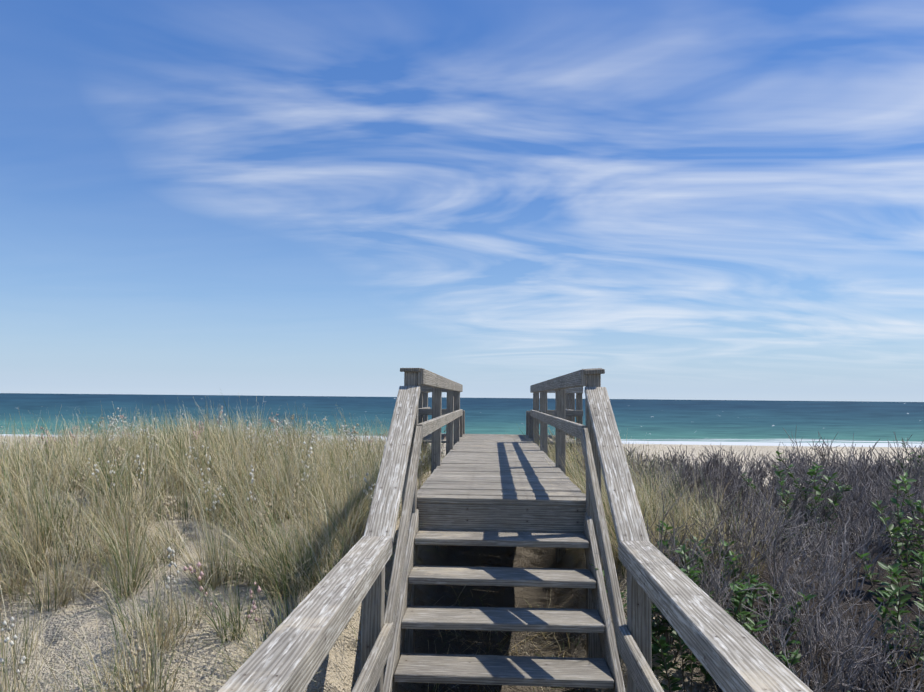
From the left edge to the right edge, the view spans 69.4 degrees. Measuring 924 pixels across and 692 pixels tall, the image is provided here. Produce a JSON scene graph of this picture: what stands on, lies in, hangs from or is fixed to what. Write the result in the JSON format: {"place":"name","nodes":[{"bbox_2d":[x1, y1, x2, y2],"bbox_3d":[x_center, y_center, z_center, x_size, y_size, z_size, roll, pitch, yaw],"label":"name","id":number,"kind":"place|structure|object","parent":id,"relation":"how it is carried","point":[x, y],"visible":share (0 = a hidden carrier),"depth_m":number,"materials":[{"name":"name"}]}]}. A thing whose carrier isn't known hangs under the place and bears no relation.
{"place":"outdoors","nodes":[
{"label":"outdoors","id":0,"kind":"place"},
{"bbox_2d":[0,436,923,691],"bbox_3d":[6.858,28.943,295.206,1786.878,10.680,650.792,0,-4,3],"label":"terrain","id":1,"kind":"structure","parent":0,"point":[344,666],"depth_m":4.42,"materials":[{"name":"beige sand"}]},
{"bbox_2d":[0,405,443,691],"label":"seed stalks","id":2,"kind":"object","parent":1,"relation":"on","point":[205,516],"visible":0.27,"depth_m":5.08,"materials":[{"name":"beige plant"}]},
{"bbox_2d":[0,406,445,689],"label":"seed heads","id":3,"kind":"object","parent":2,"relation":"on","point":[139,649],"visible":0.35,"depth_m":5.23,"materials":[{"name":"beige plant"}]},
{"bbox_2d":[0,446,761,691],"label":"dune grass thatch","id":4,"kind":"object","parent":1,"relation":"on","point":[178,548],"depth_m":4.99,"materials":[{"name":"beige plant"}]},
{"bbox_2d":[0,393,856,691],"bbox_3d":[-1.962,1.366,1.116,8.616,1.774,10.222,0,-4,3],"label":"dune grass","id":5,"kind":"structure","parent":1,"relation":"on","point":[347,509],"depth_m":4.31,"materials":[{"name":"plant"}]},
{"bbox_2d":[414,585,585,691],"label":"leaf litter","id":6,"kind":"object","parent":1,"relation":"on","point":[500,649],"visible":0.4,"depth_m":4.70,"materials":[{"name":"brown plant"}]},
{"bbox_2d":[217,368,812,691],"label":"boardwalk stairs","id":7,"kind":"structure","parent":1,"relation":"on","point":[488,490],"depth_m":3.61,"materials":[{"name":"grey wood"}]},
{"bbox_2d":[548,428,923,691],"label":"bare shrubs","id":8,"kind":"object","parent":1,"relation":"on","point":[874,483],"visible":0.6,"depth_m":4.88,"materials":[{"name":"grey plant"}]},
{"bbox_2d":[589,439,923,691],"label":"green leaves","id":9,"kind":"object","parent":1,"relation":"on","point":[656,648],"visible":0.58,"depth_m":4.10,"materials":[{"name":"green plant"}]},
{"bbox_2d":[0,393,923,447],"bbox_3d":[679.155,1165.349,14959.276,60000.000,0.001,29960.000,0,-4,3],"label":"sea water","id":10,"kind":"structure","parent":0,"point":[719,422],"depth_m":187.85,"materials":[{"name":"teal liquid"}]},
{"bbox_2d":[0,0,923,401],"label":"sky","id":11,"kind":"structure","parent":0,"point":[674,199],"materials":[{"name":"blue"}]}
]}

